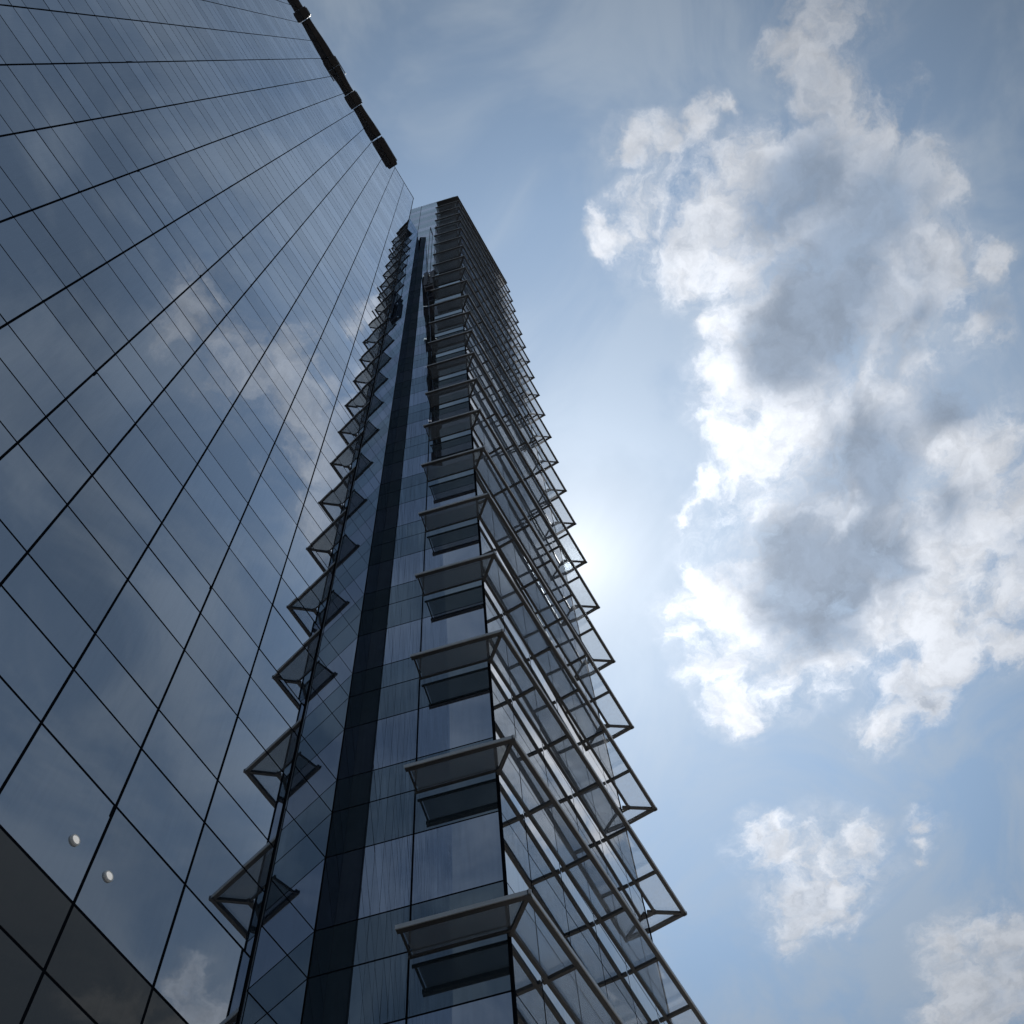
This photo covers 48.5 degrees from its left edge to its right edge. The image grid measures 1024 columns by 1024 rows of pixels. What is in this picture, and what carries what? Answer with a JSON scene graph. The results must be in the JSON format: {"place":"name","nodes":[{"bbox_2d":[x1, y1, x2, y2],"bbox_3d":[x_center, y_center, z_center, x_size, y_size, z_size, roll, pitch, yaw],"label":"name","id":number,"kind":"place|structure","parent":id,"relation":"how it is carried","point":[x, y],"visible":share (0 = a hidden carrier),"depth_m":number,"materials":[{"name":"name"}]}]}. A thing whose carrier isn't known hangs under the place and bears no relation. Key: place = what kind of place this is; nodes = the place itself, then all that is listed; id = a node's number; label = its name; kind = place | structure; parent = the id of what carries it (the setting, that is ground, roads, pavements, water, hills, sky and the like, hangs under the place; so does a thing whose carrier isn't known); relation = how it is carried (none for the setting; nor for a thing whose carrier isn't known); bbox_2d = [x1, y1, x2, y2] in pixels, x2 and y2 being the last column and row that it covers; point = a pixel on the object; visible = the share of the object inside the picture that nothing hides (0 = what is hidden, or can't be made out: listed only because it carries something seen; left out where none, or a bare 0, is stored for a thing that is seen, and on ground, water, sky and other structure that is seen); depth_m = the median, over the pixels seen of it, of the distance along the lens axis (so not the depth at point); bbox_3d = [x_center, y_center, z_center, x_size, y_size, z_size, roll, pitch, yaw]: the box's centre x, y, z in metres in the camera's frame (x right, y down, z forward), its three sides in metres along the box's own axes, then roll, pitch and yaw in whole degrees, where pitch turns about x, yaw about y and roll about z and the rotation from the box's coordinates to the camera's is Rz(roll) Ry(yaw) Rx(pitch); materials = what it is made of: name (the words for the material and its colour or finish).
{"place":"outdoors","nodes":[
{"label":"outdoors","id":0,"kind":"place"},
{"bbox_2d":[299,0,1023,1023],"label":"sky","id":1,"kind":"structure","parent":0,"point":[761,262],"materials":[{"name":"blue"}]},
{"bbox_3d":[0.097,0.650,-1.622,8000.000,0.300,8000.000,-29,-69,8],"label":"ground","id":2,"kind":"structure","parent":0,"visible":0},
{"bbox_2d":[0,0,417,1023],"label":"glass building","id":3,"kind":"structure","parent":2,"relation":"on","point":[208,234],"depth_m":21.03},
{"bbox_2d":[0,679,39,786],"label":"window","id":4,"kind":"structure","parent":3,"relation":"in","point":[18,724],"depth_m":13.07,"materials":[{"name":"blue glass"}]},
{"bbox_2d":[0,929,41,1023],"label":"window","id":5,"kind":"structure","parent":3,"relation":"in","point":[19,976],"depth_m":11.13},
{"bbox_2d":[0,246,41,321],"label":"window","id":6,"kind":"structure","parent":3,"relation":"in","point":[17,295],"depth_m":18.86,"materials":[{"name":"blue glass"}]},
{"bbox_2d":[0,360,44,440],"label":"window","id":7,"kind":"structure","parent":3,"relation":"in","point":[19,413],"depth_m":16.93,"materials":[{"name":"blue glass"}]},
{"bbox_2d":[0,135,59,208],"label":"window","id":8,"kind":"structure","parent":3,"relation":"in","point":[16,163],"depth_m":21.77,"materials":[{"name":"blue glass"}]},
{"bbox_2d":[0,325,63,414],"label":"window","id":9,"kind":"structure","parent":3,"relation":"in","point":[13,353],"depth_m":17.79,"materials":[{"name":"blue glass"}]},
{"bbox_2d":[0,218,64,299],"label":"window","id":10,"kind":"structure","parent":3,"relation":"in","point":[13,239],"depth_m":19.93,"materials":[{"name":"blue glass"}]},
{"bbox_2d":[0,445,65,550],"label":"window","id":11,"kind":"structure","parent":3,"relation":"in","point":[28,502],"depth_m":15.84,"materials":[{"name":"blue glass"}]},
{"bbox_2d":[0,829,70,967],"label":"window","id":12,"kind":"structure","parent":3,"relation":"in","point":[33,911],"depth_m":11.84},
{"bbox_2d":[0,587,71,719],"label":"window","id":13,"kind":"structure","parent":3,"relation":"in","point":[30,665],"depth_m":14.00,"materials":[{"name":"blue glass"}]},
{"bbox_2d":[8,65,73,125],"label":"window","id":14,"kind":"structure","parent":3,"relation":"in","point":[32,81],"depth_m":24.89,"materials":[{"name":"blue glass"}]},
{"bbox_2d":[15,131,77,197],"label":"window","id":15,"kind":"structure","parent":3,"relation":"in","point":[32,142],"depth_m":23.09,"materials":[{"name":"blue glass"}]},
{"bbox_2d":[2,555,93,666],"bbox_3d":[-6.084,1.298,14.957,0.030,0.944,1.390,-30,-69,8],"label":"window","id":16,"kind":"structure","parent":3,"relation":"in","point":[27,585],"depth_m":14.93,"materials":[{"name":"blue glass"}]},
{"bbox_2d":[15,211,80,285],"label":"window","id":17,"kind":"structure","parent":3,"relation":"in","point":[29,222],"depth_m":20.95,"materials":[{"name":"blue glass"}]},
{"bbox_2d":[9,303,94,397],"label":"window","id":18,"kind":"structure","parent":3,"relation":"in","point":[38,329],"depth_m":18.98,"materials":[{"name":"blue glass"}]},
{"bbox_2d":[19,419,90,502],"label":"window","id":19,"kind":"structure","parent":3,"relation":"in","point":[45,447],"depth_m":17.13,"materials":[{"name":"blue glass"}]},
{"bbox_2d":[0,725,112,900],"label":"window","id":20,"kind":"structure","parent":3,"relation":"in","point":[47,799],"depth_m":12.93,"materials":[{"name":"blue glass"}]},
{"bbox_2d":[23,974,93,1023],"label":"window","id":21,"kind":"structure","parent":3,"relation":"in","point":[49,1005],"depth_m":11.42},
{"bbox_2d":[34,200,105,276],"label":"window","id":22,"kind":"structure","parent":3,"relation":"in","point":[56,217],"depth_m":22.19,"materials":[{"name":"blue glass"}]},
{"bbox_2d":[29,507,125,631],"bbox_3d":[-6.159,0.791,16.221,0.030,1.696,1.390,-30,-69,8],"label":"window","id":23,"kind":"structure","parent":3,"relation":"in","point":[67,553],"depth_m":16.15,"materials":[{"name":"blue glass"}]},
{"bbox_2d":[48,401,107,473],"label":"window","id":24,"kind":"structure","parent":3,"relation":"in","point":[65,420],"depth_m":18.20,"materials":[{"name":"blue glass"}]},
{"bbox_2d":[44,289,113,369],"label":"window","id":25,"kind":"structure","parent":3,"relation":"in","point":[63,306],"depth_m":20.40,"materials":[{"name":"blue glass"}]},
{"bbox_2d":[52,124,113,185],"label":"window","id":26,"kind":"structure","parent":3,"relation":"in","point":[71,136],"depth_m":25.40,"materials":[{"name":"blue glass"}]},
{"bbox_2d":[43,672,139,803],"bbox_3d":[-5.302,2.847,14.406,0.030,1.228,1.382,-29,-69,8],"label":"window","id":27,"kind":"structure","parent":3,"relation":"in","point":[78,720],"depth_m":14.36,"materials":[{"name":"blue glass"}]},
{"bbox_2d":[62,193,121,260],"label":"window","id":28,"kind":"structure","parent":3,"relation":"in","point":[77,205],"depth_m":23.61,"materials":[{"name":"blue glass"}]},
{"bbox_2d":[67,279,127,351],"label":"window","id":29,"kind":"structure","parent":3,"relation":"in","point":[80,291],"depth_m":21.46,"materials":[{"name":"blue glass"}]},
{"bbox_2d":[46,907,150,1023],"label":"window","id":30,"kind":"structure","parent":3,"relation":"in","point":[82,962],"depth_m":12.24,"materials":[{"name":"glass"}]},
{"bbox_2d":[67,374,133,452],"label":"window","id":31,"kind":"structure","parent":3,"relation":"in","point":[95,404],"depth_m":19.42,"materials":[{"name":"blue glass"}]},
{"bbox_2d":[69,477,146,577],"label":"window","id":32,"kind":"structure","parent":3,"relation":"in","point":[92,505],"depth_m":17.58,"materials":[{"name":"blue glass"}]},
{"bbox_2d":[75,636,156,745],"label":"window","id":33,"kind":"structure","parent":3,"relation":"in","point":[98,667],"depth_m":15.43,"materials":[{"name":"blue glass"}]},
{"bbox_2d":[83,264,148,340],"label":"window","id":34,"kind":"structure","parent":3,"relation":"in","point":[105,285],"depth_m":22.70,"materials":[{"name":"blue glass"}]},
{"bbox_2d":[95,180,151,243],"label":"window","id":35,"kind":"structure","parent":3,"relation":"in","point":[111,193],"depth_m":25.90,"materials":[{"name":"blue glass"}]},
{"bbox_2d":[97,356,150,421],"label":"window","id":36,"kind":"structure","parent":3,"relation":"in","point":[114,374],"depth_m":20.85,"materials":[{"name":"blue glass"}]},
{"bbox_2d":[93,457,160,543],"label":"window","id":37,"kind":"structure","parent":3,"relation":"in","point":[109,476],"depth_m":18.64,"materials":[{"name":"blue glass"}]},
{"bbox_2d":[75,809,183,984],"bbox_3d":[-4.502,4.532,13.504,0.030,1.696,1.378,-29,-69,8],"label":"window","id":38,"kind":"structure","parent":3,"relation":"in","point":[135,911],"depth_m":13.43,"materials":[{"name":"blue glass"}]},
{"bbox_2d":[108,254,162,320],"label":"window","id":39,"kind":"structure","parent":3,"relation":"in","point":[121,266],"depth_m":24.11,"materials":[{"name":"blue glass"}]},
{"bbox_2d":[97,582,182,706],"bbox_3d":[-5.441,1.921,16.717,0.030,1.696,1.382,-30,-69,8],"label":"window","id":40,"kind":"structure","parent":3,"relation":"in","point":[131,631],"depth_m":16.65,"materials":[{"name":"blue glass"}]},
{"bbox_2d":[110,426,181,521],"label":"window","id":41,"kind":"structure","parent":3,"relation":"in","point":[135,456],"depth_m":19.87,"materials":[{"name":"blue glass"}]},
{"bbox_2d":[130,324,181,387],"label":"window","id":42,"kind":"structure","parent":3,"relation":"in","point":[154,352],"depth_m":23.15,"materials":[{"name":"blue glass"}]},
{"bbox_2d":[117,751,202,881],"bbox_3d":[-4.586,3.973,14.900,0.030,1.228,1.378,-29,-69,8],"label":"window","id":43,"kind":"structure","parent":3,"relation":"in","point":[148,800],"depth_m":14.86,"materials":[{"name":"blue glass"}]},
{"bbox_2d":[136,235,188,299],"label":"window","id":44,"kind":"structure","parent":3,"relation":"in","point":[151,250],"depth_m":26.41,"materials":[{"name":"blue glass"}]},
{"bbox_2d":[129,548,198,647],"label":"window","id":45,"kind":"structure","parent":3,"relation":"in","point":[149,578],"depth_m":18.07,"materials":[{"name":"blue glass"}]},
{"bbox_2d":[137,405,196,484],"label":"window","id":46,"kind":"structure","parent":3,"relation":"in","point":[152,425],"depth_m":21.30,"materials":[{"name":"blue glass"}]},
{"bbox_2d":[143,712,215,819],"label":"window","id":47,"kind":"structure","parent":3,"relation":"in","point":[164,746],"depth_m":15.92,"materials":[{"name":"blue glass"}]},
{"bbox_2d":[149,525,209,610],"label":"window","id":48,"kind":"structure","parent":3,"relation":"in","point":[165,548],"depth_m":19.13,"materials":[{"name":"blue glass"}]},
{"bbox_2d":[153,391,205,462],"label":"window","id":49,"kind":"structure","parent":3,"relation":"in","point":[164,405],"depth_m":22.35,"materials":[{"name":"blue glass"}]},
{"bbox_2d":[165,369,220,446],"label":"window","id":50,"kind":"structure","parent":3,"relation":"in","point":[182,390],"depth_m":23.58,"materials":[{"name":"blue glass"}]},
{"bbox_2d":[163,489,227,584],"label":"window","id":51,"kind":"structure","parent":3,"relation":"in","point":[185,521],"depth_m":20.37,"materials":[{"name":"blue glass"}]},
{"bbox_2d":[160,652,235,777],"bbox_3d":[-4.725,3.046,17.211,0.030,1.696,1.378,-29,-69,8],"label":"window","id":52,"kind":"structure","parent":3,"relation":"in","point":[191,704],"depth_m":17.15,"materials":[{"name":"blue glass"}]},
{"bbox_2d":[154,887,249,1023],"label":"window","id":53,"kind":"structure","parent":3,"relation":"in","point":[202,974],"depth_m":14.01,"materials":[{"name":"blue glass"}]},
{"bbox_2d":[0,0,412,628],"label":"window","id":54,"kind":"structure","parent":3,"relation":"in","point":[289,277],"depth_m":34.92,"materials":[{"name":"blue glass"}]},
{"bbox_2d":[184,466,238,545],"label":"window","id":55,"kind":"structure","parent":3,"relation":"in","point":[201,490],"depth_m":21.79,"materials":[{"name":"blue glass"}]},
{"bbox_2d":[185,615,248,713],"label":"window","id":56,"kind":"structure","parent":3,"relation":"in","point":[205,648],"depth_m":18.57,"materials":[{"name":"blue glass"}]},
{"bbox_2d":[186,825,263,955],"bbox_3d":[-3.866,5.104,15.396,0.030,1.228,1.398,-29,-69,8],"label":"window","id":57,"kind":"structure","parent":3,"relation":"in","point":[216,878],"depth_m":15.36,"materials":[{"name":"blue glass"}]},
{"bbox_2d":[201,589,257,674],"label":"window","id":58,"kind":"structure","parent":3,"relation":"in","point":[215,612],"depth_m":19.63,"materials":[{"name":"blue glass"}]},
{"bbox_2d":[208,424,259,501],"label":"window","id":59,"kind":"structure","parent":3,"relation":"in","point":[224,448],"depth_m":24.09,"materials":[{"name":"blue glass"}]},
{"bbox_2d":[206,782,272,889],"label":"window","id":60,"kind":"structure","parent":3,"relation":"in","point":[225,818],"depth_m":16.42,"materials":[{"name":"blue glass"}]},
{"bbox_2d":[213,549,271,645],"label":"window","id":61,"kind":"structure","parent":3,"relation":"in","point":[233,584],"depth_m":20.86,"materials":[{"name":"blue glass"}]},
{"bbox_2d":[219,718,287,845],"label":"window","id":62,"kind":"structure","parent":3,"relation":"in","point":[249,775],"depth_m":17.65,"materials":[{"name":"blue glass"}]},
{"bbox_2d":[230,523,280,602],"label":"window","id":63,"kind":"structure","parent":3,"relation":"in","point":[243,546],"depth_m":22.29,"materials":[{"name":"blue glass"}]},
{"bbox_2d":[239,678,296,777],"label":"window","id":64,"kind":"structure","parent":3,"relation":"in","point":[257,713],"depth_m":19.07,"materials":[{"name":"blue glass"}]},
{"bbox_2d":[249,477,295,555],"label":"window","id":65,"kind":"structure","parent":3,"relation":"in","point":[263,502],"depth_m":24.58,"materials":[{"name":"blue glass"}]},
{"bbox_2d":[247,927,306,1023],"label":"window","id":66,"kind":"structure","parent":3,"relation":"in","point":[275,982],"depth_m":16.11,"materials":[{"name":"blue glass"}]},
{"bbox_2d":[251,650,303,735],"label":"window","id":67,"kind":"structure","parent":3,"relation":"in","point":[265,676],"depth_m":20.13,"materials":[{"name":"blue glass"}]},
{"bbox_2d":[260,607,313,704],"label":"window","id":68,"kind":"structure","parent":3,"relation":"in","point":[279,644],"depth_m":21.36,"materials":[{"name":"blue glass"}]},
{"bbox_2d":[261,880,313,975],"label":"window","id":69,"kind":"structure","parent":3,"relation":"in","point":[280,919],"depth_m":17.13,"materials":[{"name":"blue glass"}]},
{"bbox_2d":[273,578,319,658],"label":"window","id":70,"kind":"structure","parent":3,"relation":"in","point":[286,603],"depth_m":22.78,"materials":[{"name":"blue glass"}]},
{"bbox_2d":[271,810,324,928],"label":"window","id":71,"kind":"structure","parent":3,"relation":"in","point":[297,871],"depth_m":18.36,"materials":[{"name":"blue glass"}]},
{"bbox_2d":[285,766,331,855],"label":"window","id":72,"kind":"structure","parent":3,"relation":"in","point":[303,804],"depth_m":19.78,"materials":[{"name":"blue glass"}]},
{"bbox_2d":[288,527,331,606],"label":"window","id":73,"kind":"structure","parent":3,"relation":"in","point":[302,555],"depth_m":25.08,"materials":[{"name":"blue glass"}]},
{"bbox_2d":[295,736,335,810],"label":"window","id":74,"kind":"structure","parent":3,"relation":"in","point":[307,762],"depth_m":20.84,"materials":[{"name":"blue glass"}]},
{"bbox_2d":[301,687,343,778],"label":"window","id":75,"kind":"structure","parent":3,"relation":"in","point":[321,730],"depth_m":22.07,"materials":[{"name":"blue glass"}]},
{"bbox_2d":[311,656,348,727],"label":"window","id":76,"kind":"structure","parent":3,"relation":"in","point":[325,685],"depth_m":23.49,"materials":[{"name":"blue glass"}]},
{"bbox_2d":[322,599,357,671],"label":"window","id":77,"kind":"structure","parent":3,"relation":"in","point":[336,630],"depth_m":25.79,"materials":[{"name":"blue glass"}]},
{"bbox_2d":[366,219,417,453],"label":"window","id":78,"kind":"structure","parent":3,"relation":"in","point":[388,363],"depth_m":53.40,"materials":[{"name":"blue glass"}]},
{"bbox_2d":[300,196,707,1023],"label":"office tower","id":79,"kind":"structure","parent":2,"relation":"on","point":[478,864],"depth_m":23.85,"materials":[{"name":"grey glass"}]},
{"bbox_2d":[302,953,407,1023],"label":"window","id":80,"kind":"structure","parent":79,"relation":"in","point":[373,992],"depth_m":16.32,"materials":[{"name":"glass"}]},
{"bbox_2d":[309,906,409,976],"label":"window","id":81,"kind":"structure","parent":79,"relation":"in","point":[376,937],"depth_m":17.30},
{"bbox_2d":[316,835,412,929],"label":"window","id":82,"kind":"structure","parent":79,"relation":"in","point":[372,880],"depth_m":18.53,"materials":[{"name":"glass"}]},
{"bbox_2d":[327,791,413,856],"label":"window","id":83,"kind":"structure","parent":79,"relation":"in","point":[390,818],"depth_m":19.96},
{"bbox_2d":[333,759,415,811],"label":"window","id":84,"kind":"structure","parent":79,"relation":"in","point":[389,781],"depth_m":21.00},
{"bbox_2d":[338,710,417,779],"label":"window","id":85,"kind":"structure","parent":79,"relation":"in","point":[389,741],"depth_m":22.25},
{"bbox_2d":[345,678,418,728],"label":"window","id":86,"kind":"structure","parent":79,"relation":"in","point":[400,698],"depth_m":23.67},
{"bbox_2d":[350,658,419,696],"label":"window","id":87,"kind":"structure","parent":79,"relation":"in","point":[404,670],"depth_m":24.71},
{"bbox_2d":[354,619,420,672],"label":"window","id":88,"kind":"structure","parent":79,"relation":"in","point":[397,643],"depth_m":25.97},
{"bbox_2d":[359,596,421,635],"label":"window","id":89,"kind":"structure","parent":79,"relation":"in","point":[409,610],"depth_m":27.37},
{"bbox_2d":[365,551,423,593],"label":"window","id":90,"kind":"structure","parent":79,"relation":"in","point":[401,570],"depth_m":29.70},
{"bbox_2d":[391,197,465,1023],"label":"window","id":91,"kind":"structure","parent":79,"relation":"in","point":[428,217],"depth_m":65.11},
{"bbox_2d":[421,602,484,651],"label":"window","id":92,"kind":"structure","parent":79,"relation":"in","point":[466,622],"depth_m":25.95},
{"bbox_2d":[423,580,482,617],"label":"window","id":93,"kind":"structure","parent":79,"relation":"in","point":[471,593],"depth_m":27.27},
{"bbox_2d":[419,662,488,707],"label":"window","id":94,"kind":"structure","parent":79,"relation":"in","point":[473,679],"depth_m":23.54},
{"bbox_2d":[421,640,486,676],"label":"window","id":95,"kind":"structure","parent":79,"relation":"in","point":[477,651],"depth_m":24.58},
{"bbox_2d":[417,690,492,757],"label":"window","id":96,"kind":"structure","parent":79,"relation":"in","point":[465,720],"depth_m":22.17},
{"bbox_2d":[416,738,494,788],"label":"window","id":97,"kind":"structure","parent":79,"relation":"in","point":[483,760],"depth_m":20.82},
{"bbox_2d":[415,769,497,832],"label":"window","id":98,"kind":"structure","parent":79,"relation":"in","point":[475,797],"depth_m":19.83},
{"bbox_2d":[412,812,502,903],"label":"window","id":99,"kind":"structure","parent":79,"relation":"in","point":[465,855],"depth_m":18.45,"materials":[{"name":"glass"}]},
{"bbox_2d":[410,882,505,949],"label":"window","id":100,"kind":"structure","parent":79,"relation":"in","point":[493,918],"depth_m":17.12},
{"bbox_2d":[408,927,510,1016],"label":"window","id":101,"kind":"structure","parent":79,"relation":"in","point":[480,969],"depth_m":16.13,"materials":[{"name":"glass"}]},
{"bbox_2d":[408,992,512,1023],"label":"window","id":102,"kind":"structure","parent":79,"relation":"in","point":[496,1009],"depth_m":15.43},
{"bbox_2d":[502,815,534,922],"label":"window","id":103,"kind":"structure","parent":79,"relation":"in","point":[516,856],"depth_m":18.71,"materials":[{"name":"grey glass"}]},
{"bbox_2d":[511,937,545,1023],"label":"window","id":104,"kind":"structure","parent":79,"relation":"in","point":[528,984],"depth_m":16.28,"materials":[{"name":"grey glass"}]},
{"bbox_2d":[524,812,564,906],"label":"window","id":105,"kind":"structure","parent":79,"relation":"in","point":[538,850],"depth_m":20.43,"materials":[{"name":"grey glass"}]},
{"bbox_2d":[529,855,575,982],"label":"window","id":106,"kind":"structure","parent":79,"relation":"in","point":[542,891],"depth_m":19.24,"materials":[{"name":"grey glass"}]},
{"bbox_2d":[455,205,668,1023],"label":"window","id":107,"kind":"structure","parent":79,"relation":"in","point":[525,573],"depth_m":35.98,"materials":[{"name":"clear glass"}]},
{"bbox_2d":[566,911,611,1023],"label":"window","id":108,"kind":"structure","parent":79,"relation":"in","point":[579,945],"depth_m":19.73,"materials":[{"name":"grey glass"}]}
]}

